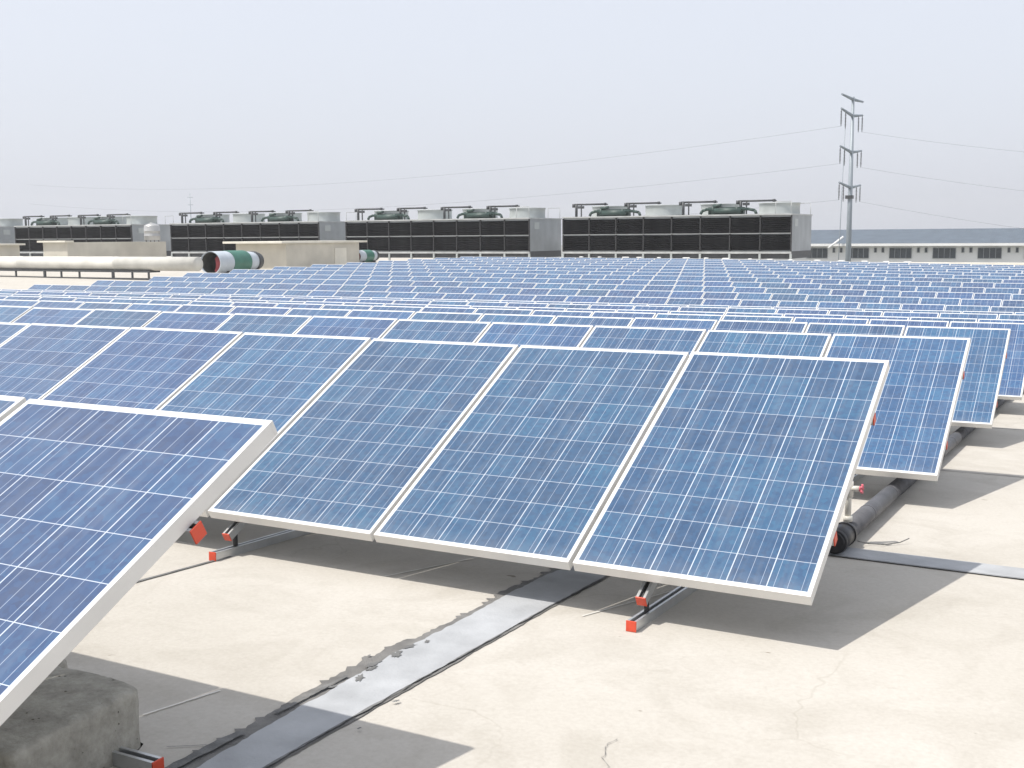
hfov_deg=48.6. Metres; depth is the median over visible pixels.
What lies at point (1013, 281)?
solar panel
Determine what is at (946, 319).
solar panel
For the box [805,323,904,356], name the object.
solar panel
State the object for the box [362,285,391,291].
solar panel
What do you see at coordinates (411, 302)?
solar panel
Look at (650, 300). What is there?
solar panel
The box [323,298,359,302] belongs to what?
solar panel
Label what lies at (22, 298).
solar panel
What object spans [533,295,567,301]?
solar panel
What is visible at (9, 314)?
solar panel
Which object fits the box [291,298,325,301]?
solar panel
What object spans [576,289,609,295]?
solar panel
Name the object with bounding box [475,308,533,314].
solar panel
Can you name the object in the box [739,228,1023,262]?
long building
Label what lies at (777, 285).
solar panel
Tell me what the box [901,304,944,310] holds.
solar panel
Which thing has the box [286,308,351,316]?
solar panel
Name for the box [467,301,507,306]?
solar panel
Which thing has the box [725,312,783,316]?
solar panel
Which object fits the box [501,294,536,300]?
solar panel
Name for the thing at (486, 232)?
cooling tower
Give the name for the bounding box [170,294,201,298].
solar panel
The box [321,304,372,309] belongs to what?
solar panel
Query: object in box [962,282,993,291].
solar panel
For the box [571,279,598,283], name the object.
solar panel
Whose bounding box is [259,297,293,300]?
solar panel
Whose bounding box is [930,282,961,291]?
solar panel
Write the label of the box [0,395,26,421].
solar panel
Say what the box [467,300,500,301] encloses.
solar panel
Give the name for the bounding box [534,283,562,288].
solar panel
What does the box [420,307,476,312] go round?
solar panel
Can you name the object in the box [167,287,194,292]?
solar panel
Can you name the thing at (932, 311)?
solar panel
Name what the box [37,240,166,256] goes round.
roof room
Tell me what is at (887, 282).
solar panel
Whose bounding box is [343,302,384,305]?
solar panel
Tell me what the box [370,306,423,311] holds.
solar panel
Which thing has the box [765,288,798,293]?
solar panel
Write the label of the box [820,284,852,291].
solar panel
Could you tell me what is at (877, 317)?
solar panel
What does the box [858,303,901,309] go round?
solar panel
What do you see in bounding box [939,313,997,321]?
solar panel
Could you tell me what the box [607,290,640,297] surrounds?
solar panel
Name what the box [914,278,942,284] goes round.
solar panel
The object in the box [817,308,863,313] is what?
solar panel
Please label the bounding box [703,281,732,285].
solar panel
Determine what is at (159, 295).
solar panel
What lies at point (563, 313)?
solar panel
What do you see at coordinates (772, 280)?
solar panel
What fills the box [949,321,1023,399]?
solar panel
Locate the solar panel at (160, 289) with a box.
[146,287,172,292]
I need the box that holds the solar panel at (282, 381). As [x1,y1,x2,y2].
[159,332,370,516]
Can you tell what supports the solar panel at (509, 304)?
on the mounting rack
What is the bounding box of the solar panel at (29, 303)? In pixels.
[0,299,39,306]
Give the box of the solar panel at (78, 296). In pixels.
[70,295,100,297]
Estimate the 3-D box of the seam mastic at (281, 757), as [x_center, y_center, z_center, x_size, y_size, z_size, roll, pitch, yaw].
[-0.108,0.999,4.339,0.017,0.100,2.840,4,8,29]
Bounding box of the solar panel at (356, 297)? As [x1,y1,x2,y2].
[342,297,371,298]
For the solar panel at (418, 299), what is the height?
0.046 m
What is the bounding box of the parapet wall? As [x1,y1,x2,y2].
[869,262,1023,265]
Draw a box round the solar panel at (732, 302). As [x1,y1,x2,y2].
[702,299,741,305]
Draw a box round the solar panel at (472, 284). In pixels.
[458,282,486,286]
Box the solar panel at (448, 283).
[435,281,461,286]
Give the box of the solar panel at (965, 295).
[936,292,973,304]
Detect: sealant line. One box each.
[138,556,229,581]
[143,690,220,714]
[386,557,476,575]
[582,590,671,615]
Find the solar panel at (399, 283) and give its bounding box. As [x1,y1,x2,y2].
[388,280,414,285]
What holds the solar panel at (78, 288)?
on the mounting rack
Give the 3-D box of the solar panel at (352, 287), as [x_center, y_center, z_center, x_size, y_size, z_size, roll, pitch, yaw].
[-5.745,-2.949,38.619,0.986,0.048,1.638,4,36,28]
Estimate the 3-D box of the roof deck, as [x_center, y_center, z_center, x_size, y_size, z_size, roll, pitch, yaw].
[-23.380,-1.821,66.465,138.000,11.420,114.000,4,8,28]
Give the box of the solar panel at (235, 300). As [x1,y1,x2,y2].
[230,299,267,302]
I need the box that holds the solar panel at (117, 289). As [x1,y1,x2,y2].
[105,286,130,291]
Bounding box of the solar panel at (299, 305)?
[275,303,324,308]
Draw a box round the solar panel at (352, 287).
[338,285,366,290]
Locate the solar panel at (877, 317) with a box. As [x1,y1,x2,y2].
[845,315,908,323]
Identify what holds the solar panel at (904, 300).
on the mounting rack
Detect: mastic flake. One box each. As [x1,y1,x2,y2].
[355,673,364,680]
[364,660,381,666]
[391,650,401,656]
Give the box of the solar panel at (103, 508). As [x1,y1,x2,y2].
[0,399,277,725]
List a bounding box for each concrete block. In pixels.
[0,666,141,767]
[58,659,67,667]
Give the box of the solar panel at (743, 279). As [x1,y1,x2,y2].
[729,277,757,281]
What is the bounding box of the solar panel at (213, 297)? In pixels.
[200,295,230,298]
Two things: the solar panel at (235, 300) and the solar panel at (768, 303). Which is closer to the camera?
the solar panel at (235, 300)
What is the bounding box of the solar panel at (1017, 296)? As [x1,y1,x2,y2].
[1011,294,1023,299]
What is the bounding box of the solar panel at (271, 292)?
[258,289,287,294]
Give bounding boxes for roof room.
[0,243,24,255]
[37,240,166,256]
[223,240,366,269]
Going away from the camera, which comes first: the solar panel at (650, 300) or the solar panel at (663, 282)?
the solar panel at (650, 300)
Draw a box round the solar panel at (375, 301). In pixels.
[357,299,394,303]
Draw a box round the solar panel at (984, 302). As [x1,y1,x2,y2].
[960,299,1001,311]
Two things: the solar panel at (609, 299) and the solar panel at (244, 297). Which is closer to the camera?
the solar panel at (244, 297)
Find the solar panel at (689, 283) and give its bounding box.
[675,281,704,285]
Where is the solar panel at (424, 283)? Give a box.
[411,281,437,285]
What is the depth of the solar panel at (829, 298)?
31.48 m
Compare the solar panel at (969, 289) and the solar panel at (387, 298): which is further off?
the solar panel at (969, 289)
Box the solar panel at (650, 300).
[631,297,668,304]
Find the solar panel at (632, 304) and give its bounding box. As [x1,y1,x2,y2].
[609,303,647,305]
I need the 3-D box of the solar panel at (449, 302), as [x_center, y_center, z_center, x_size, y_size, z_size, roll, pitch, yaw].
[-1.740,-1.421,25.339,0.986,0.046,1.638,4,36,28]
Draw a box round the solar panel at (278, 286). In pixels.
[270,283,296,289]
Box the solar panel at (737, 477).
[573,352,889,604]
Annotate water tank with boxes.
[144,222,160,241]
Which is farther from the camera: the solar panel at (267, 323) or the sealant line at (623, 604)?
the solar panel at (267, 323)
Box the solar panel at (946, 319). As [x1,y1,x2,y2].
[910,317,976,326]
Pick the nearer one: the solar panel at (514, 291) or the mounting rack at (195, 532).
the mounting rack at (195, 532)
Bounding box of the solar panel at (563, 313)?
[531,310,593,316]
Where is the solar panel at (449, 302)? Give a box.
[430,301,468,304]
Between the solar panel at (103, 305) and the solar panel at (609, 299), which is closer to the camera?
the solar panel at (103, 305)
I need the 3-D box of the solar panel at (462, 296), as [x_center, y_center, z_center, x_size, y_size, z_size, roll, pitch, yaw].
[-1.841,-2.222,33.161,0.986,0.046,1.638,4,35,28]
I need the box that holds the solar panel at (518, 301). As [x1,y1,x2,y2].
[501,300,535,302]
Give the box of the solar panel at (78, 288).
[66,285,90,290]
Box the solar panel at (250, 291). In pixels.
[235,289,263,294]
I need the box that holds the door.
[335,248,346,264]
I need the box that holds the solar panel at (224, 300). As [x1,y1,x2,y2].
[195,298,231,301]
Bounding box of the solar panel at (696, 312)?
[669,311,725,316]
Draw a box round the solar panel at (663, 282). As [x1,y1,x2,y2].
[648,280,676,284]
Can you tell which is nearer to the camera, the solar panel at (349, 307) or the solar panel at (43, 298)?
the solar panel at (349, 307)
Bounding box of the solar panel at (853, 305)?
[817,302,859,308]
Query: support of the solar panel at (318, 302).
on the mounting rack
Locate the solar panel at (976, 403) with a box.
[904,326,1010,428]
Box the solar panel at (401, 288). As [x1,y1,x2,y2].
[386,286,416,291]
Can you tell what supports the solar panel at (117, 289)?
on the mounting rack
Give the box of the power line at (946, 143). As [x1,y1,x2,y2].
[864,132,1020,151]
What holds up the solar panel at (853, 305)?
on the mounting rack
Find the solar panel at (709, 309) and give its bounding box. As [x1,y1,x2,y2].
[679,307,727,312]
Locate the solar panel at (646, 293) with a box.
[637,290,671,297]
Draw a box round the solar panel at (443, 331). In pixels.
[381,319,490,342]
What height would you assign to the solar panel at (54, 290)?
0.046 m
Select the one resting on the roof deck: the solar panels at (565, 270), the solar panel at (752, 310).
the solar panels at (565, 270)
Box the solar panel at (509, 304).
[506,302,548,306]
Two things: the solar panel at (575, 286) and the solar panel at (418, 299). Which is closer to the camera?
the solar panel at (418, 299)
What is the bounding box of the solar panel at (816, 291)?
[797,289,831,294]
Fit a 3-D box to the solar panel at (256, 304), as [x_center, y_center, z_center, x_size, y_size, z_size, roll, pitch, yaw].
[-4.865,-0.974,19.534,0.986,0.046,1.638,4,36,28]
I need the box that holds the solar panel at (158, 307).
[125,303,181,311]
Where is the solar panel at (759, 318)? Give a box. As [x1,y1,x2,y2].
[722,315,793,321]
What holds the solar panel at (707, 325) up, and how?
on the mounting rack
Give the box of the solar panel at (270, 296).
[256,295,284,296]
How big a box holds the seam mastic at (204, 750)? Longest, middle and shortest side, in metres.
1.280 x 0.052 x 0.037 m
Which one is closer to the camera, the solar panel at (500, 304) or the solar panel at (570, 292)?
the solar panel at (500, 304)
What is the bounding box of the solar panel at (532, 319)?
[478,314,555,323]
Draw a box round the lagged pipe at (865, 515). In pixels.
[829,399,1006,553]
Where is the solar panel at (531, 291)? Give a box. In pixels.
[518,288,550,294]
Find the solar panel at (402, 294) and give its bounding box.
[386,292,417,297]
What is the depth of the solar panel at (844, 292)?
34.11 m
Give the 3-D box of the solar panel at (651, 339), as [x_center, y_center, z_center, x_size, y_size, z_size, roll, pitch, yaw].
[0.811,0.001,8.898,0.986,0.046,1.638,4,36,28]
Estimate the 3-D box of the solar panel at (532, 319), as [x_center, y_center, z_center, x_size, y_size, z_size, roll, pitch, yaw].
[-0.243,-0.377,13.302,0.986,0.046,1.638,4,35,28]
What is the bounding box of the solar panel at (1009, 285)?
[994,283,1023,293]
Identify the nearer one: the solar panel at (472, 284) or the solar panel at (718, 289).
the solar panel at (718, 289)
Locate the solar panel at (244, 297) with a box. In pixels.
[229,296,261,299]
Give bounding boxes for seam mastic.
[165,731,244,767]
[178,568,607,767]
[263,576,604,767]
[274,675,347,712]
[828,554,1023,578]
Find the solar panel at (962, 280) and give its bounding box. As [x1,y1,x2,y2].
[943,278,972,286]
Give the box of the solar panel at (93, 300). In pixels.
[74,298,112,301]
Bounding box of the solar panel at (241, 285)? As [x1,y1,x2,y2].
[227,283,253,288]
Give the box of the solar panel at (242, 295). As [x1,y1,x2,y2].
[230,294,257,296]
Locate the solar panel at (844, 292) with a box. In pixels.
[830,289,865,299]
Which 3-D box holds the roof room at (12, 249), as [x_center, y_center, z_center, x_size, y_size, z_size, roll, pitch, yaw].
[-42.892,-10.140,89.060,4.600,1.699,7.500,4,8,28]
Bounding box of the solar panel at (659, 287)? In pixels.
[644,285,674,290]
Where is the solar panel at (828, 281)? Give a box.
[811,279,840,283]
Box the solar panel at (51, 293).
[39,291,66,294]
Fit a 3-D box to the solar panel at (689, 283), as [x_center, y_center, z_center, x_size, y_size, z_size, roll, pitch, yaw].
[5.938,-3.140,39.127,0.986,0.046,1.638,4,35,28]
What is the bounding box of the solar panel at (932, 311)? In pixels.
[912,310,961,317]
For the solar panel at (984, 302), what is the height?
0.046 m
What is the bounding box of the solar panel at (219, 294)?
[205,294,230,295]
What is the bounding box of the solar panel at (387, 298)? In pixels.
[371,297,402,299]
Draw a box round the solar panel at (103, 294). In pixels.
[89,293,118,295]
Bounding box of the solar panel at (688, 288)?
[672,285,704,291]
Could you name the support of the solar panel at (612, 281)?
on the mounting rack
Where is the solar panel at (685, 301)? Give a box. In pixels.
[666,298,704,304]
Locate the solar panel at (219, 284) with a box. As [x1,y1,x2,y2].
[206,282,232,287]
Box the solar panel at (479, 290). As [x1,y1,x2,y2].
[464,287,494,293]
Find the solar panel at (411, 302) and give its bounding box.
[392,300,430,304]
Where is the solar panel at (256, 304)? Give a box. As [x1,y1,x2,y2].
[231,302,278,306]
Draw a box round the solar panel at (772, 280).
[756,278,784,282]
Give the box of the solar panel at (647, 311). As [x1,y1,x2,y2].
[616,309,669,313]
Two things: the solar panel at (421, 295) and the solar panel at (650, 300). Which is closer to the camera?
the solar panel at (650, 300)
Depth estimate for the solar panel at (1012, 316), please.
20.30 m
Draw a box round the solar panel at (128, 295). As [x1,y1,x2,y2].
[116,293,144,296]
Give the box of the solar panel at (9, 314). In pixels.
[0,306,32,322]
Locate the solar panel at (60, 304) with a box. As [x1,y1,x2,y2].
[33,300,84,308]
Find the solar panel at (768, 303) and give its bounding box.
[739,300,779,306]
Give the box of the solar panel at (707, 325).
[629,317,717,331]
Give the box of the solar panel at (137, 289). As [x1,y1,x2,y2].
[125,286,150,291]
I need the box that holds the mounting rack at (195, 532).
[177,521,206,543]
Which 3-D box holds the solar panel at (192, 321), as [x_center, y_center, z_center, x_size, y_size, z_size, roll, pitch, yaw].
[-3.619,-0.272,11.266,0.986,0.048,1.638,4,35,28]
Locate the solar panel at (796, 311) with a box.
[776,309,828,314]
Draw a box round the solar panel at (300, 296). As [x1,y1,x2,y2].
[285,296,312,297]
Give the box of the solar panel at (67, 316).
[12,307,94,324]
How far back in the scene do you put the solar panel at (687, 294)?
33.38 m
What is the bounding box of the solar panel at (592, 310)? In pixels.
[566,308,616,311]
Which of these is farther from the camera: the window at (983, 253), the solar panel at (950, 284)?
the window at (983, 253)
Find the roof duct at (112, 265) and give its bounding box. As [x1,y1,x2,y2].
[0,256,202,279]
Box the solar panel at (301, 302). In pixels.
[267,301,305,303]
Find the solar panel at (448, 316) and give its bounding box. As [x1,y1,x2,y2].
[409,312,483,321]
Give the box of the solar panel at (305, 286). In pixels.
[292,284,319,289]
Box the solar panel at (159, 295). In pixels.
[143,294,172,297]
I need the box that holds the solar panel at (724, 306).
[688,305,729,307]
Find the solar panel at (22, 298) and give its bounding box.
[5,296,40,299]
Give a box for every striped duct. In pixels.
[201,250,263,272]
[359,250,379,262]
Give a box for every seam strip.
[197,566,605,767]
[829,547,1023,578]
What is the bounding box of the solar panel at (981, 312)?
[962,311,1013,317]
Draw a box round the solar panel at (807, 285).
[790,283,821,288]
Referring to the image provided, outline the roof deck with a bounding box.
[0,256,1023,767]
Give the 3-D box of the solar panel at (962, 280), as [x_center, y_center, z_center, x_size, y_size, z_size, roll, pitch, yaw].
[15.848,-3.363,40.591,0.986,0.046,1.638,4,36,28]
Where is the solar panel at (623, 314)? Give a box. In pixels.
[591,311,656,318]
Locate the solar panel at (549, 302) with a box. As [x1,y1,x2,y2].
[536,301,571,303]
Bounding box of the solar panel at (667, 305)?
[648,304,687,307]
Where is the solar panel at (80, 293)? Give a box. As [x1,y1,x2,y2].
[64,292,91,295]
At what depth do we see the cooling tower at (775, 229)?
79.24 m
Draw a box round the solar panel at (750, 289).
[733,287,766,292]
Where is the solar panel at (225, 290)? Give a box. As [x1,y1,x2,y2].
[211,288,239,293]
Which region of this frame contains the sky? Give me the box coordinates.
[0,0,1023,244]
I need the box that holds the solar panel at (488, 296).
[471,294,505,299]
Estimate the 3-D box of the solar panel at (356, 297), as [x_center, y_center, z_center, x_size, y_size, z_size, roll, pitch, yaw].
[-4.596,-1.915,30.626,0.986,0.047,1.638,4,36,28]
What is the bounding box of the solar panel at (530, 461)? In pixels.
[374,345,688,569]
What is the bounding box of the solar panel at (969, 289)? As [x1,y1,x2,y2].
[950,287,984,296]
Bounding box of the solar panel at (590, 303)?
[572,302,609,304]
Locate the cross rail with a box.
[112,746,163,767]
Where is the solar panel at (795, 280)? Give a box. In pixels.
[783,278,812,283]
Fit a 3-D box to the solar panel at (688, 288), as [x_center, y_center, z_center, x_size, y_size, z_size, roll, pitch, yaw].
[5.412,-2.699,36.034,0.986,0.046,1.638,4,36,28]
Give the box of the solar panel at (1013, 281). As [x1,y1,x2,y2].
[1003,280,1023,282]
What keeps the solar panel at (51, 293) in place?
on the mounting rack
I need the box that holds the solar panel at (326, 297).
[312,296,341,298]
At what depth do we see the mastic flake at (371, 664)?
4.10 m
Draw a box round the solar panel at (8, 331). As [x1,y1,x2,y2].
[0,322,29,345]
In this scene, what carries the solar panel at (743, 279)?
on the mounting rack
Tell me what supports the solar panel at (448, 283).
on the mounting rack
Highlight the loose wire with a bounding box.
[857,538,908,544]
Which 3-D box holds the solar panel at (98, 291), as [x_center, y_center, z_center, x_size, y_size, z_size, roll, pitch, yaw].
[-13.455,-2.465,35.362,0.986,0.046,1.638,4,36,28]
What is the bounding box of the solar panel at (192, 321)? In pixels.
[144,311,233,330]
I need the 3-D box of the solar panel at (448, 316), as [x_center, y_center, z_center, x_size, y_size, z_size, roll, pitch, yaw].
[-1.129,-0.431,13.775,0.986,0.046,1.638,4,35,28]
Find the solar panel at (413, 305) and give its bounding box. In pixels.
[384,303,427,306]
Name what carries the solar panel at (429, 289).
on the mounting rack
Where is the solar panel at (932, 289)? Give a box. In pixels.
[916,286,949,297]
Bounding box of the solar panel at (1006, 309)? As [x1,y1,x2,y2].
[990,306,1023,313]
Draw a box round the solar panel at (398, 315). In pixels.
[346,309,415,319]
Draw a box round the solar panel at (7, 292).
[0,290,17,293]
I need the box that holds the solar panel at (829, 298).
[806,295,844,304]
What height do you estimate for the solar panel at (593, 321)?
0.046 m
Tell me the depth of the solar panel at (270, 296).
32.60 m
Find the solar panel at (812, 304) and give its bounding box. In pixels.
[778,301,818,307]
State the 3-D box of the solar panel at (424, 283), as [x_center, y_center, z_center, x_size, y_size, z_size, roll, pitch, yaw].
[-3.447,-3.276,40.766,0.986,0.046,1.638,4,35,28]
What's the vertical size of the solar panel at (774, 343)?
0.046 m
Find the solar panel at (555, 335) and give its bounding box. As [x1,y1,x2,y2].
[476,322,593,347]
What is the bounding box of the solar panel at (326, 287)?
[315,284,342,290]
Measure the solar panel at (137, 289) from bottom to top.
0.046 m
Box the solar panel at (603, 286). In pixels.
[587,284,617,289]
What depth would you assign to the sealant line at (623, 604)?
4.86 m
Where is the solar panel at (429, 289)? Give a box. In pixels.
[412,286,441,292]
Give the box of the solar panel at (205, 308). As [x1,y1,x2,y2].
[175,304,235,313]
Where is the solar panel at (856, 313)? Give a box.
[828,310,882,316]
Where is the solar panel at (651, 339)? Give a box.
[580,326,706,356]
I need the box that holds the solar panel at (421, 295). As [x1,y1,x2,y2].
[414,292,446,298]
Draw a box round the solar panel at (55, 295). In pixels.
[40,295,70,296]
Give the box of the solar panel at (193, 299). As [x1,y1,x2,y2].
[162,298,196,300]
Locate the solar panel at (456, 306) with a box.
[427,304,471,307]
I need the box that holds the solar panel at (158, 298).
[130,297,162,299]
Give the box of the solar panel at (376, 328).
[294,316,397,340]
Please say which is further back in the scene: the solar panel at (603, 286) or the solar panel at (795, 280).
the solar panel at (795, 280)
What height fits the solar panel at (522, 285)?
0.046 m
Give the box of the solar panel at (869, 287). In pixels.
[851,285,883,295]
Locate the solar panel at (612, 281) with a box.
[596,279,623,284]
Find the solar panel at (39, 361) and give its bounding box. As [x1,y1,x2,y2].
[0,323,129,400]
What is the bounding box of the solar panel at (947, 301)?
[920,298,960,309]
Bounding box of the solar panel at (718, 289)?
[702,286,734,291]
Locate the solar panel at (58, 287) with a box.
[46,285,71,289]
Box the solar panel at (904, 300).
[881,296,920,309]
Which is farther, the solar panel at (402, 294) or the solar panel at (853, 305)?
the solar panel at (402, 294)
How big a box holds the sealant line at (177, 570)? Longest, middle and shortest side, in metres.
0.786 x 0.023 x 0.022 m
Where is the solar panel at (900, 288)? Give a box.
[883,286,916,296]
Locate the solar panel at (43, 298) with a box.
[39,296,76,300]
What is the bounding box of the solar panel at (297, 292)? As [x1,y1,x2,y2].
[282,290,312,295]
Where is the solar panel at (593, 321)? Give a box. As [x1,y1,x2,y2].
[552,316,633,326]
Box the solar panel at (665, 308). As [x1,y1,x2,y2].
[633,305,679,311]
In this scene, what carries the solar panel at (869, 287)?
on the mounting rack
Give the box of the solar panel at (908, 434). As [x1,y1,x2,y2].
[825,334,970,480]
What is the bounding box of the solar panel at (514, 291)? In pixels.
[491,288,522,294]
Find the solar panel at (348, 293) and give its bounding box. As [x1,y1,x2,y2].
[333,291,363,296]
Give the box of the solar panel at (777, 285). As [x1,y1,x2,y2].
[760,282,790,287]
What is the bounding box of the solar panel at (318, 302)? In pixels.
[304,301,344,304]
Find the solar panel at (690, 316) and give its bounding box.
[655,313,722,320]
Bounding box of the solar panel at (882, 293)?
[865,290,900,302]
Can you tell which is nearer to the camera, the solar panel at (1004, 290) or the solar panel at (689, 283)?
the solar panel at (1004, 290)
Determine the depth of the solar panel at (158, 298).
25.81 m
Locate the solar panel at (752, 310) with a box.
[727,308,776,313]
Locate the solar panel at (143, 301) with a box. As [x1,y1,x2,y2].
[110,298,151,303]
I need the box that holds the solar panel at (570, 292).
[547,289,579,295]
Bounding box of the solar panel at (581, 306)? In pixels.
[547,304,590,308]
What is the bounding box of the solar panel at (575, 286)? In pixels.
[560,283,589,289]
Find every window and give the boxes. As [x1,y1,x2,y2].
[807,248,827,257]
[851,248,868,257]
[889,248,911,257]
[932,248,955,258]
[977,248,1001,258]
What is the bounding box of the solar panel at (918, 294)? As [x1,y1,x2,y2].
[900,291,936,303]
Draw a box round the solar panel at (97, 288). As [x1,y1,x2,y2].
[85,286,110,290]
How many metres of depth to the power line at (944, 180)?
135.12 m
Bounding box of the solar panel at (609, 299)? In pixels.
[597,296,633,302]
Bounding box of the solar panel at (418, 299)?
[402,298,434,300]
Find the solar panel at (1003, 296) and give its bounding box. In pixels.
[973,293,1011,305]
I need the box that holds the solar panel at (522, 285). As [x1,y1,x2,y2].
[508,283,536,287]
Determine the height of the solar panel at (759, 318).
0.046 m
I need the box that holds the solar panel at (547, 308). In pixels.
[518,307,565,310]
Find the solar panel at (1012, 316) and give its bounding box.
[998,314,1023,319]
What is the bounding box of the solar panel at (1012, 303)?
[1001,300,1023,306]
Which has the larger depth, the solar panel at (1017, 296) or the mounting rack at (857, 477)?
the solar panel at (1017, 296)
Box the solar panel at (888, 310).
[864,309,911,315]
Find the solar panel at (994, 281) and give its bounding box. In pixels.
[972,279,1002,284]
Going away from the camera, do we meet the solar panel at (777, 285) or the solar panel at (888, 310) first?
the solar panel at (888, 310)
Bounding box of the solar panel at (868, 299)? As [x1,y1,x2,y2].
[843,296,881,307]
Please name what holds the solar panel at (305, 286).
on the mounting rack
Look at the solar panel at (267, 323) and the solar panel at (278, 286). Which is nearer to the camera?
the solar panel at (267, 323)
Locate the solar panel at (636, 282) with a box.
[621,280,650,284]
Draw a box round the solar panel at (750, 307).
[730,306,772,308]
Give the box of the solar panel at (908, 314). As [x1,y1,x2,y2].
[883,312,938,319]
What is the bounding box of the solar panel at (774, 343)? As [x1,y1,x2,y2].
[696,330,831,356]
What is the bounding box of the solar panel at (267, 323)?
[215,313,311,333]
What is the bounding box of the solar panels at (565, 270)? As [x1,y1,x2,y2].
[27,257,1023,289]
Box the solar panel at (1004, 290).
[984,288,1019,298]
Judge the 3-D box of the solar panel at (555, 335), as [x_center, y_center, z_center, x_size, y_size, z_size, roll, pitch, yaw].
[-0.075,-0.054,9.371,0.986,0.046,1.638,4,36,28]
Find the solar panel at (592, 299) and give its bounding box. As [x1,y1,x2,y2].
[564,296,600,302]
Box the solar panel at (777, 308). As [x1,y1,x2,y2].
[773,307,816,309]
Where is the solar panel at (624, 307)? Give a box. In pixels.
[589,305,634,309]
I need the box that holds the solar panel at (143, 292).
[131,292,155,293]
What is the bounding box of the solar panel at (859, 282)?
[840,280,869,288]
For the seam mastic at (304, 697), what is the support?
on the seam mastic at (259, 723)
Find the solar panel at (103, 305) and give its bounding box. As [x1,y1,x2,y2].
[77,302,132,309]
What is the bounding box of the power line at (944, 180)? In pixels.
[861,167,1021,190]
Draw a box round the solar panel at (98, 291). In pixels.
[86,291,108,292]
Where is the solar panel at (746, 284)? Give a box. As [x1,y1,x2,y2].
[731,282,761,287]
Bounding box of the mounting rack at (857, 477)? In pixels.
[853,373,964,481]
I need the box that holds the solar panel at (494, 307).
[471,306,517,308]
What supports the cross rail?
on the roof deck
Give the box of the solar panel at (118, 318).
[75,309,161,327]
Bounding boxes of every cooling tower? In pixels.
[0,218,37,243]
[14,213,173,255]
[169,209,353,256]
[345,205,561,260]
[562,199,812,259]
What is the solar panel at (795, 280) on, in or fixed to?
on the mounting rack
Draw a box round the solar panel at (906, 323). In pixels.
[869,319,948,335]
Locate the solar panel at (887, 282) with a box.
[869,280,899,286]
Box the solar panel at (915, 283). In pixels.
[899,281,930,289]
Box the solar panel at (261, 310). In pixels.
[228,306,291,314]
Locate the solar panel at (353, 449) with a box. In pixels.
[208,338,518,540]
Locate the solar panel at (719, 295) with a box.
[702,292,737,298]
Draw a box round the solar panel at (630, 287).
[615,285,645,289]
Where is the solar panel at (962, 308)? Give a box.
[944,305,989,311]
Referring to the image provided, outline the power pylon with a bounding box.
[838,93,863,261]
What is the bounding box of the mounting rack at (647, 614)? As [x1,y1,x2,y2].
[209,413,875,632]
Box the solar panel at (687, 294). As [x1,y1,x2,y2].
[669,291,704,297]
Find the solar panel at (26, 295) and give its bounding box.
[12,294,40,296]
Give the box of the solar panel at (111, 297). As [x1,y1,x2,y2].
[99,296,130,298]
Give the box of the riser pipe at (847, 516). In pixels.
[843,481,863,521]
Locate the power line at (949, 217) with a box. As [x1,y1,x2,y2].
[864,202,1022,228]
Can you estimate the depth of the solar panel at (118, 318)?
12.18 m
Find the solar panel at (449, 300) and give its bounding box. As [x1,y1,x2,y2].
[434,299,466,300]
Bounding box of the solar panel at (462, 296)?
[442,293,475,299]
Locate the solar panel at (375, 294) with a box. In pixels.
[359,291,390,297]
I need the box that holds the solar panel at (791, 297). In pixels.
[770,294,807,300]
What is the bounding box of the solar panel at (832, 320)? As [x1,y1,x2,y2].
[793,317,868,324]
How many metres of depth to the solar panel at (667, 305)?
26.95 m
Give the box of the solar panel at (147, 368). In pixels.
[41,327,242,409]
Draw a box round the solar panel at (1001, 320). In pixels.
[978,319,1023,322]
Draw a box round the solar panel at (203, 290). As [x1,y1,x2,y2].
[190,288,216,293]
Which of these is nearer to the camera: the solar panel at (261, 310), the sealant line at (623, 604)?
the sealant line at (623, 604)
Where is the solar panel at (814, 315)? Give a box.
[783,313,844,318]
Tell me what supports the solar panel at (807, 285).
on the mounting rack
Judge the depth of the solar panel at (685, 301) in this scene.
30.29 m
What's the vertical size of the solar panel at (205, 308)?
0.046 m
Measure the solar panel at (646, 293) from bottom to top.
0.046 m
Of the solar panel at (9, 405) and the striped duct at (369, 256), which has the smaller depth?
the solar panel at (9, 405)
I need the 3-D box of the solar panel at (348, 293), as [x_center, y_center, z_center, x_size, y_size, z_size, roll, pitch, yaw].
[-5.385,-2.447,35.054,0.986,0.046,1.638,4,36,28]
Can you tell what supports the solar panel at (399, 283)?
on the mounting rack
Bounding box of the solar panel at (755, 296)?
[736,293,772,299]
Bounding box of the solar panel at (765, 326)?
[714,320,807,332]
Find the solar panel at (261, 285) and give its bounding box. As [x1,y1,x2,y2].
[248,283,275,288]
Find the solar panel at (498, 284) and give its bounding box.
[483,282,510,287]
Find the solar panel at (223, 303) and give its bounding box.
[189,301,233,305]
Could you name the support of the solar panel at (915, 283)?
on the mounting rack
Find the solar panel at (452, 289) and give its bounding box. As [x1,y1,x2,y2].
[437,287,467,292]
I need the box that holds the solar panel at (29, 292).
[15,291,42,294]
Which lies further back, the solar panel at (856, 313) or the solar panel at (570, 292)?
the solar panel at (570, 292)
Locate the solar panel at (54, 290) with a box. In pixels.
[43,290,64,291]
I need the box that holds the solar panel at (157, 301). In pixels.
[148,299,191,304]
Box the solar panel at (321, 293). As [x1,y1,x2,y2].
[308,290,337,295]
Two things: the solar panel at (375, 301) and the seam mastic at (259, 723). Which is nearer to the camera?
the seam mastic at (259, 723)
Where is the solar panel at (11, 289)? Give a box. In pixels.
[2,289,21,290]
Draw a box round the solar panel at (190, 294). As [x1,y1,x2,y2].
[179,293,204,294]

